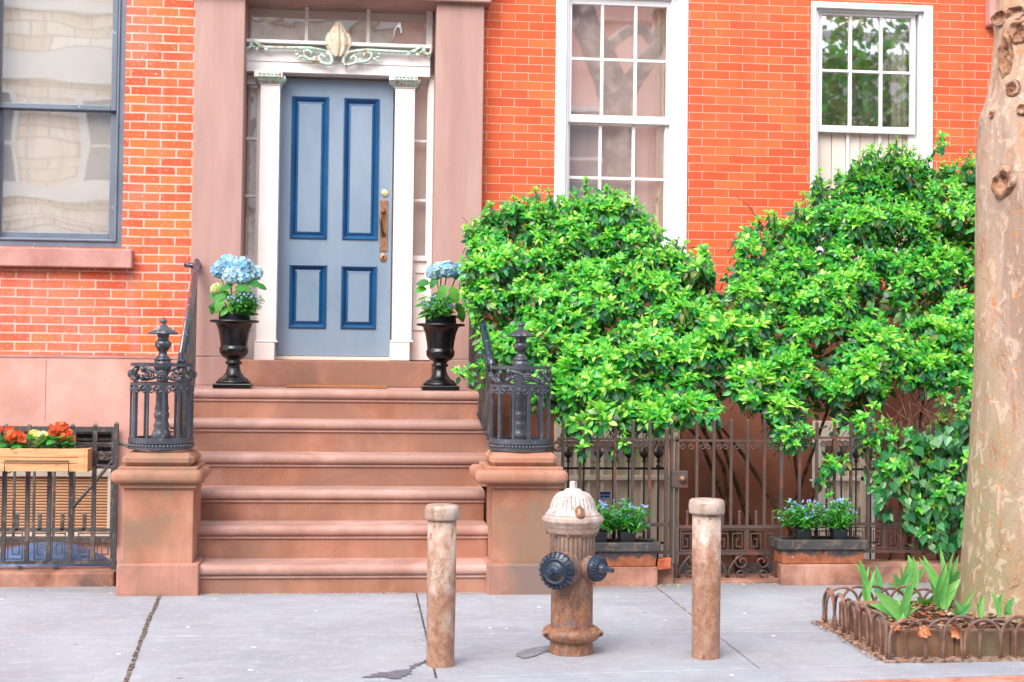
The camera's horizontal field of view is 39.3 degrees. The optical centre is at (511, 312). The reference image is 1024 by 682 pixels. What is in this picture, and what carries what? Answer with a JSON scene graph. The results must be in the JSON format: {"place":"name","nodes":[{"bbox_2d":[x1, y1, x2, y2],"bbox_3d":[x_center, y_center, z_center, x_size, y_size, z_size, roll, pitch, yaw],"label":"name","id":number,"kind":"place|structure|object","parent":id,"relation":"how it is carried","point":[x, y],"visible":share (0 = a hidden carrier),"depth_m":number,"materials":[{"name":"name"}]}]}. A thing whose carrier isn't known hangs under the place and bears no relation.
{"place":"outdoors","nodes":[
{"label":"outdoors","id":0,"kind":"place"},
{"bbox_2d":[116,563,772,574],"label":"ground","id":1,"kind":"structure","parent":0,"point":[751,568],"depth_m":11.03,"materials":[{"name":"brown stone"}]},
{"bbox_2d":[0,542,110,565],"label":"tarp bundle","id":2,"kind":"object","parent":1,"relation":"on","point":[59,550],"visible":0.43,"depth_m":9.12,"materials":[{"name":"blue plastic"}]},
{"bbox_2d":[0,0,209,564],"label":"brick townhouse","id":3,"kind":"structure","parent":1,"relation":"on","point":[96,125],"depth_m":11.01,"materials":[{"name":"orange brick"}]},
{"bbox_2d":[0,0,133,268],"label":"window","id":4,"kind":"structure","parent":3,"relation":"in","point":[62,62],"depth_m":11.06,"materials":[{"name":"grey glass"}]},
{"bbox_2d":[111,385,567,595],"bbox_3d":[-1.127,1.565,9.721,2.704,2.067,2.668,1,-2,-6],"label":"stoop","id":5,"kind":"object","parent":1,"relation":"on","point":[268,489],"visible":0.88,"depth_m":8.85,"materials":[{"name":"stone"}]},
{"bbox_2d":[127,259,200,451],"bbox_3d":[-2.203,0.207,9.642,0.405,1.301,2.514,1,-2,-6],"label":"stair railing","id":6,"kind":"object","parent":5,"relation":"on","point":[161,438],"visible":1,"depth_m":8.54,"materials":[{"name":"metal"}]},
{"bbox_2d":[209,311,258,388],"bbox_3d":[-1.959,0.260,10.097,0.344,0.540,0.344,1,-2,-6],"label":"urn","id":7,"kind":"object","parent":5,"relation":"on","point":[234,329],"visible":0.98,"depth_m":10.01,"materials":[{"name":"metal"}]},
{"bbox_2d":[207,254,266,315],"bbox_3d":[-1.942,-0.182,10.098,0.406,0.466,0.298,0,-2,23],"label":"hydrangea","id":8,"kind":"object","parent":7,"relation":"in","point":[230,270],"visible":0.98,"depth_m":10.01,"materials":[{"name":"blue plant"}]},
{"bbox_2d":[223,291,264,315],"bbox_3d":[-1.880,-0.074,10.028,0.304,0.195,0.279,1,-2,-6],"label":"forget me not","id":9,"kind":"object","parent":7,"relation":"in","point":[246,305],"visible":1,"depth_m":9.98,"materials":[{"name":"green plant"}]},
{"bbox_2d":[416,315,464,390],"bbox_3d":[-0.513,0.285,10.249,0.348,0.535,0.348,1,-2,-6],"label":"urn","id":10,"kind":"object","parent":5,"relation":"on","point":[440,334],"visible":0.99,"depth_m":10.16,"materials":[{"name":"metal"}]},
{"bbox_2d":[418,294,456,319],"bbox_3d":[-0.530,-0.033,10.165,0.286,0.198,0.263,1,-2,-6],"label":"forget me not","id":11,"kind":"object","parent":10,"relation":"in","point":[437,312],"visible":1,"depth_m":10.13,"materials":[{"name":"green plant"}]},
{"bbox_2d":[414,260,465,321],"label":"hydrangea","id":12,"kind":"object","parent":10,"relation":"in","point":[436,272],"visible":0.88,"depth_m":10.20,"materials":[{"name":"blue plant"}]},
{"bbox_2d":[468,310,552,451],"bbox_3d":[-0.056,0.230,9.871,0.405,1.298,2.510,1,-2,-6],"label":"stair railing","id":13,"kind":"object","parent":5,"relation":"on","point":[520,391],"visible":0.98,"depth_m":8.77,"materials":[{"name":"metal"}]},
{"bbox_2d":[190,0,995,563],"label":"brick townhouse","id":14,"kind":"structure","parent":1,"relation":"on","point":[358,164],"depth_m":11.40,"materials":[{"name":"orange brick"}]},
{"bbox_2d":[275,79,393,360],"bbox_3d":[-1.415,-0.738,11.377,0.917,2.225,0.126,1,-2,-6],"label":"front door","id":15,"kind":"structure","parent":14,"relation":"in","point":[335,193],"depth_m":11.39,"materials":[{"name":"blue paint"}]},
{"bbox_2d":[564,445,663,557],"bbox_3d":[0.756,1.690,11.111,0.817,1.347,0.273,1,-2,-6],"label":"window guard","id":16,"kind":"object","parent":14,"relation":"attached to","point":[658,453],"visible":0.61,"depth_m":11.02,"materials":[{"name":"black metal"}]},
{"bbox_2d":[554,421,678,563],"bbox_3d":[0.815,1.411,11.293,0.998,1.117,0.100,1,-2,-6],"label":"window","id":17,"kind":"structure","parent":14,"relation":"in","point":[605,481],"depth_m":11.32,"materials":[{"name":"beige paint"}]},
{"bbox_2d":[554,0,690,257],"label":"window","id":18,"kind":"structure","parent":14,"relation":"in","point":[621,76],"depth_m":11.51,"materials":[{"name":"white paint"}]},
{"bbox_2d":[812,421,874,558],"bbox_3d":[2.644,1.435,11.485,0.516,1.136,0.100,1,-2,-6],"label":"window","id":19,"kind":"structure","parent":14,"relation":"in","point":[861,488],"depth_m":11.48,"materials":[{"name":"beige paint"}]},
{"bbox_2d":[818,445,876,558],"bbox_3d":[2.610,1.714,11.306,0.473,1.354,0.273,1,-2,-6],"label":"window guard","id":20,"kind":"object","parent":14,"relation":"attached to","point":[841,453],"visible":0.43,"depth_m":11.20,"materials":[{"name":"black metal"}]},
{"bbox_2d":[810,1,932,259],"bbox_3d":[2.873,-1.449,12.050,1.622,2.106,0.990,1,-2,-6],"label":"window","id":21,"kind":"structure","parent":14,"relation":"in","point":[872,64],"depth_m":11.72,"materials":[{"name":"white paint"}]},
{"bbox_2d":[456,176,793,573],"bbox_3d":[0.805,0.487,9.862,2.415,2.946,1.588,1,-2,-6],"label":"evergreen bush","id":22,"kind":"object","parent":1,"relation":"on","point":[625,370],"visible":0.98,"depth_m":9.69,"materials":[{"name":"green plant"}]},
{"bbox_2d":[450,340,511,390],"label":"bush branch","id":23,"kind":"object","parent":22,"relation":"attached to","point":[465,374],"visible":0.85,"depth_m":9.37,"materials":[{"name":"green plant"}]},
{"bbox_2d":[574,419,592,463],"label":"bush branch","id":24,"kind":"object","parent":22,"relation":"attached to","point":[585,438],"visible":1,"depth_m":9.06,"materials":[{"name":"green plant"}]},
{"bbox_2d":[608,429,630,462],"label":"bush branch","id":25,"kind":"object","parent":22,"relation":"attached to","point":[626,450],"visible":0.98,"depth_m":9.14,"materials":[{"name":"green plant"}]},
{"bbox_2d":[663,389,713,433],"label":"bush branch","id":26,"kind":"object","parent":22,"relation":"attached to","point":[698,411],"visible":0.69,"depth_m":9.27,"materials":[{"name":"green plant"}]},
{"bbox_2d":[715,136,975,558],"bbox_3d":[2.476,0.311,10.029,2.338,3.165,1.540,1,-2,-6],"label":"evergreen bush","id":27,"kind":"object","parent":1,"relation":"on","point":[796,288],"visible":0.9,"depth_m":9.86,"materials":[{"name":"green plant"}]},
{"bbox_2d":[768,420,826,455],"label":"bush branch","id":28,"kind":"object","parent":27,"relation":"attached to","point":[807,431],"visible":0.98,"depth_m":9.24,"materials":[{"name":"green plant"}]},
{"bbox_2d":[810,432,857,506],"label":"bush branch","id":29,"kind":"object","parent":27,"relation":"attached to","point":[827,470],"visible":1,"depth_m":9.23,"materials":[{"name":"green plant"}]},
{"bbox_2d":[861,142,878,171],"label":"bush branch","id":30,"kind":"object","parent":27,"relation":"attached to","point":[868,166],"visible":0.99,"depth_m":10.26,"materials":[{"name":"green plant"}]},
{"bbox_2d":[852,399,918,495],"bbox_3d":[2.392,0.898,9.337,0.505,0.655,0.332,-1,-2,43],"label":"bush branch","id":31,"kind":"object","parent":27,"relation":"attached to","point":[878,448],"visible":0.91,"depth_m":9.24,"materials":[{"name":"green plant"}]},
{"bbox_2d":[878,412,935,476],"bbox_3d":[2.594,0.865,9.412,0.367,0.405,0.338,0,-2,10],"label":"bush branch","id":32,"kind":"object","parent":27,"relation":"attached to","point":[907,432],"visible":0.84,"depth_m":9.31,"materials":[{"name":"green plant"}]},
{"bbox_2d":[902,369,971,548],"bbox_3d":[2.823,0.967,9.409,0.634,1.196,0.399,2,-2,-38],"label":"bush branch","id":33,"kind":"object","parent":27,"relation":"attached to","point":[937,494],"visible":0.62,"depth_m":9.27,"materials":[{"name":"green plant"}]},
{"bbox_2d":[927,130,949,162],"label":"bush branch","id":34,"kind":"object","parent":27,"relation":"attached to","point":[939,147],"visible":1,"depth_m":10.36,"materials":[{"name":"green plant"}]},
{"bbox_2d":[941,396,970,528],"bbox_3d":[3.042,0.899,9.425,0.330,1.008,0.690,0,-2,34],"label":"bush branch","id":35,"kind":"object","parent":27,"relation":"attached to","point":[961,486],"visible":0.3,"depth_m":9.23,"materials":[{"name":"green plant"}]},
{"bbox_2d":[0,583,954,681],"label":"sidewalk","id":36,"kind":"structure","parent":0,"point":[74,634],"depth_m":7.25,"materials":[{"name":"grey concrete"}]},
{"bbox_2d":[0,566,116,586],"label":"stone curb","id":37,"kind":"structure","parent":36,"relation":"on","point":[49,576],"depth_m":8.62,"materials":[{"name":"brown stone"}]},
{"bbox_2d":[0,422,127,569],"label":"iron fence","id":38,"kind":"object","parent":37,"relation":"on","point":[70,530],"visible":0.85,"depth_m":8.74,"materials":[{"name":"black metal"}]},
{"bbox_2d":[0,448,92,474],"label":"flower box","id":39,"kind":"object","parent":38,"relation":"attached to","point":[73,460],"visible":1,"depth_m":8.58,"materials":[{"name":"brown wood"}]},
{"bbox_2d":[0,426,29,448],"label":"begonia","id":40,"kind":"object","parent":39,"relation":"on","point":[12,437],"visible":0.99,"depth_m":8.60,"materials":[{"name":"orange plant"}]},
{"bbox_2d":[26,429,48,448],"bbox_3d":[-2.863,0.772,8.624,0.164,0.143,0.156,0,-2,9],"label":"begonia","id":41,"kind":"object","parent":39,"relation":"on","point":[38,437],"visible":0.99,"depth_m":8.60,"materials":[{"name":"yellow plant"}]},
{"bbox_2d":[45,421,75,448],"bbox_3d":[-2.724,0.746,8.637,0.188,0.186,0.157,1,-2,-23],"label":"begonia","id":42,"kind":"object","parent":39,"relation":"on","point":[56,432],"visible":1,"depth_m":8.63,"materials":[{"name":"orange plant"}]},
{"bbox_2d":[123,595,160,681],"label":"pavement crack","id":43,"kind":"object","parent":36,"relation":"on","point":[141,637],"visible":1,"depth_m":7.05,"materials":[{"name":"grey concrete"}]},
{"bbox_2d":[363,660,425,677],"bbox_3d":[-0.469,1.604,6.444,0.159,0.001,0.474,0,-2,32],"label":"wet patch","id":44,"kind":"object","parent":36,"relation":"on","point":[395,674],"visible":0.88,"depth_m":6.36,"materials":[{"name":"grey liquid"}]},
{"bbox_2d":[416,595,436,677],"bbox_3d":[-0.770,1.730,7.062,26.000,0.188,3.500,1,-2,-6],"label":"pavement joint","id":45,"kind":"object","parent":36,"relation":"attached to","point":[424,626],"visible":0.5,"depth_m":7.72,"materials":[{"name":"grey concrete"}]},
{"bbox_2d":[425,503,459,670],"bbox_3d":[-0.324,1.261,6.570,0.159,0.766,0.159,1,-2,-6],"label":"bollard","id":46,"kind":"object","parent":36,"relation":"on","point":[442,518],"visible":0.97,"depth_m":6.51,"materials":[{"name":"paint"}]},
{"bbox_2d":[516,645,549,657],"bbox_3d":[0.114,1.624,6.880,0.143,0.001,0.346,-1,-2,35],"label":"wet patch","id":47,"kind":"object","parent":36,"relation":"on","point":[530,652],"visible":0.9,"depth_m":6.87,"materials":[{"name":"grey liquid"}]},
{"bbox_2d":[200,582,892,647],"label":"pollen litter","id":48,"kind":"object","parent":36,"relation":"on","point":[469,592],"visible":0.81,"depth_m":8.50,"materials":[{"name":"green plant"}]},
{"bbox_2d":[539,481,613,656],"bbox_3d":[0.276,1.227,6.858,0.344,0.838,0.367,1,-2,-16],"label":"fire hydrant","id":49,"kind":"object","parent":36,"relation":"on","point":[573,566],"visible":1,"depth_m":6.79,"materials":[{"name":"brown metal"}]},
{"bbox_2d":[593,566,657,586],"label":"stone block","id":50,"kind":"structure","parent":36,"relation":"on","point":[634,575],"depth_m":8.89,"materials":[{"name":"brown stone"}]},
{"bbox_2d":[595,538,660,565],"bbox_3d":[0.700,1.504,8.989,0.428,0.150,0.222,1,-2,-6],"label":"planter box","id":51,"kind":"object","parent":50,"relation":"on","point":[636,552],"visible":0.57,"depth_m":8.89,"materials":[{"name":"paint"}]},
{"bbox_2d":[594,499,620,541],"bbox_3d":[0.549,1.306,8.974,0.300,0.282,0.241,1,-2,-6],"label":"potted forget me not","id":52,"kind":"object","parent":51,"relation":"on","point":[601,536],"visible":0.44,"depth_m":8.93,"materials":[{"name":"plant"}]},
{"bbox_2d":[607,497,654,541],"bbox_3d":[0.719,1.301,8.995,0.370,0.296,0.297,1,-2,-6],"label":"potted forget me not","id":53,"kind":"object","parent":51,"relation":"on","point":[629,524],"visible":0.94,"depth_m":8.95,"materials":[{"name":"plant"}]},
{"bbox_2d":[656,557,670,569],"bbox_3d":[0.947,1.567,8.961,0.090,0.073,0.065,1,-2,-6],"label":"brick","id":54,"kind":"object","parent":50,"relation":"on","point":[662,563],"visible":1,"depth_m":8.93,"materials":[{"name":"brick"}]},
{"bbox_2d":[655,563,673,583],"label":"stone curb","id":55,"kind":"structure","parent":36,"relation":"on","point":[665,576],"depth_m":9.00,"materials":[{"name":"brown stone"}]},
{"bbox_2d":[552,419,673,564],"bbox_3d":[0.638,1.179,9.117,0.787,1.007,0.040,1,-2,-6],"label":"iron fence","id":56,"kind":"object","parent":55,"relation":"on","point":[665,524],"visible":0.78,"depth_m":9.12,"materials":[{"name":"black metal"}]},
{"bbox_2d":[689,498,724,659],"bbox_3d":[0.923,1.275,6.814,0.172,0.782,0.172,1,-2,-6],"label":"bollard","id":57,"kind":"object","parent":36,"relation":"on","point":[706,513],"visible":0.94,"depth_m":6.76,"materials":[{"name":"paint"}]},
{"bbox_2d":[674,574,777,583],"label":"gate sill","id":58,"kind":"structure","parent":36,"relation":"on","point":[746,578],"depth_m":9.11,"materials":[{"name":"brown stone"}]},
{"bbox_2d":[671,419,782,577],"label":"iron gate","id":59,"kind":"structure","parent":58,"relation":"on","point":[679,478],"depth_m":9.18,"materials":[{"name":"brown metal"}]},
{"bbox_2d":[778,563,864,584],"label":"stone block","id":60,"kind":"structure","parent":36,"relation":"on","point":[819,574],"depth_m":9.02,"materials":[{"name":"brown stone"}]},
{"bbox_2d":[769,536,868,563],"bbox_3d":[1.951,1.510,9.121,0.583,0.152,0.222,1,-2,-6],"label":"planter box","id":61,"kind":"object","parent":60,"relation":"on","point":[816,550],"visible":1,"depth_m":9.03,"materials":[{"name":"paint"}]},
{"bbox_2d":[772,498,830,539],"bbox_3d":[1.835,1.315,9.117,0.405,0.275,0.330,1,-2,-6],"label":"potted forget me not","id":62,"kind":"object","parent":61,"relation":"on","point":[802,519],"visible":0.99,"depth_m":9.06,"materials":[{"name":"plant"}]},
{"bbox_2d":[820,496,859,539],"bbox_3d":[2.078,1.311,9.124,0.268,0.289,0.260,1,-2,-6],"label":"potted forget me not","id":63,"kind":"object","parent":61,"relation":"on","point":[839,518],"visible":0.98,"depth_m":9.08,"materials":[{"name":"plant"}]},
{"bbox_2d":[773,559,959,582],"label":"stone curb","id":64,"kind":"structure","parent":36,"relation":"on","point":[887,568],"depth_m":9.18,"materials":[{"name":"brown stone"}]},
{"bbox_2d":[794,421,969,552],"bbox_3d":[2.637,1.129,9.321,1.649,0.858,0.020,1,-2,-6],"label":"iron fence","id":65,"kind":"object","parent":64,"relation":"on","point":[867,524],"visible":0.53,"depth_m":9.28,"materials":[{"name":"black metal"}]},
{"bbox_2d":[857,379,970,559],"bbox_3d":[2.728,1.027,9.360,0.980,1.187,0.432,1,-2,-6],"label":"ivy","id":66,"kind":"object","parent":65,"relation":"attached to","point":[941,439],"visible":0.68,"depth_m":9.25,"materials":[{"name":"green plant"}]},
{"bbox_2d":[811,620,1023,662],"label":"pit gravel","id":67,"kind":"structure","parent":36,"relation":"on","point":[948,660],"depth_m":6.82,"materials":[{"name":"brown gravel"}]},
{"bbox_2d":[871,564,883,595],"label":"tulip plant","id":68,"kind":"object","parent":67,"relation":"on","point":[879,579],"visible":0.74,"depth_m":7.82,"materials":[{"name":"green plant"}]},
{"bbox_2d":[822,585,1023,659],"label":"hoop edging","id":69,"kind":"object","parent":67,"relation":"on","point":[845,618],"visible":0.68,"depth_m":6.88,"materials":[{"name":"metal"}]},
{"bbox_2d":[918,625,930,637],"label":"dry leaf","id":70,"kind":"object","parent":69,"relation":"on","point":[924,631],"visible":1,"depth_m":6.75,"materials":[{"name":"orange plant"}]},
{"bbox_2d":[839,600,1023,656],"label":"planting border","id":71,"kind":"object","parent":67,"relation":"on","point":[989,647],"visible":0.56,"depth_m":6.87,"materials":[{"name":"brown brick"}]},
{"bbox_2d":[890,622,899,630],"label":"dry leaf","id":72,"kind":"object","parent":71,"relation":"on","point":[897,627],"visible":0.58,"depth_m":6.82,"materials":[{"name":"orange plant"}]},
{"bbox_2d":[854,597,1023,628],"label":"leaf litter","id":73,"kind":"object","parent":71,"relation":"in","point":[913,616],"visible":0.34,"depth_m":7.18,"materials":[{"name":"brown plant"}]},
{"bbox_2d":[855,559,874,600],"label":"tulip plant","id":74,"kind":"object","parent":73,"relation":"on","point":[866,587],"visible":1,"depth_m":7.70,"materials":[{"name":"green plant"}]},
{"bbox_2d":[870,582,918,620],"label":"tulip plant","id":75,"kind":"object","parent":73,"relation":"on","point":[897,610],"visible":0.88,"depth_m":7.14,"materials":[{"name":"green plant"}]},
{"bbox_2d":[887,561,912,594],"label":"tulip plant","id":76,"kind":"object","parent":73,"relation":"on","point":[905,576],"visible":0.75,"depth_m":7.97,"materials":[{"name":"green plant"}]},
{"bbox_2d":[908,555,924,594],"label":"tulip plant","id":77,"kind":"object","parent":73,"relation":"on","point":[915,577],"visible":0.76,"depth_m":7.97,"materials":[{"name":"green plant"}]},
{"bbox_2d":[917,595,934,605],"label":"tulip plant","id":78,"kind":"object","parent":73,"relation":"on","point":[920,600],"visible":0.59,"depth_m":7.52,"materials":[{"name":"green plant"}]},
{"bbox_2d":[919,547,960,611],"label":"tulip plant","id":79,"kind":"object","parent":73,"relation":"on","point":[943,592],"visible":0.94,"depth_m":7.35,"materials":[{"name":"green plant"}]},
{"bbox_2d":[947,554,958,593],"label":"tulip plant","id":80,"kind":"object","parent":73,"relation":"on","point":[953,575],"visible":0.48,"depth_m":7.97,"materials":[{"name":"green plant"}]},
{"bbox_2d":[951,590,974,618],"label":"tulip plant","id":81,"kind":"object","parent":73,"relation":"on","point":[963,608],"visible":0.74,"depth_m":6.90,"materials":[{"name":"green plant"}]},
{"bbox_2d":[976,595,984,617],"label":"tulip plant","id":82,"kind":"object","parent":73,"relation":"on","point":[980,607],"visible":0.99,"depth_m":6.90,"materials":[{"name":"green plant"}]},
{"bbox_2d":[991,592,1002,616],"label":"tulip plant","id":83,"kind":"object","parent":73,"relation":"on","point":[998,604],"visible":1,"depth_m":6.92,"materials":[{"name":"green plant"}]},
{"bbox_2d":[1004,597,1014,615],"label":"tulip plant","id":84,"kind":"object","parent":73,"relation":"on","point":[1008,607],"visible":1,"depth_m":6.92,"materials":[{"name":"green plant"}]},
{"bbox_2d":[950,627,962,638],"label":"dry leaf","id":85,"kind":"object","parent":71,"relation":"on","point":[954,631],"visible":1,"depth_m":6.83,"materials":[{"name":"orange plant"}]},
{"bbox_2d":[952,0,1023,623],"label":"plane tree","id":86,"kind":"object","parent":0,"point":[992,554],"visible":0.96,"depth_m":7.24,"materials":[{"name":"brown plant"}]},
{"label":"road","id":87,"kind":"structure","parent":0,"visible":0},
{"bbox_2d":[337,661,1023,681],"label":"curb","id":88,"kind":"structure","parent":87,"relation":"on","point":[886,672],"depth_m":6.44,"materials":[{"name":"concrete"}]},
{"bbox_2d":[833,675,1023,681],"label":"curb edge","id":89,"kind":"object","parent":87,"relation":"on","point":[1017,678],"depth_m":6.42,"materials":[{"name":"beige concrete"}]}
]}

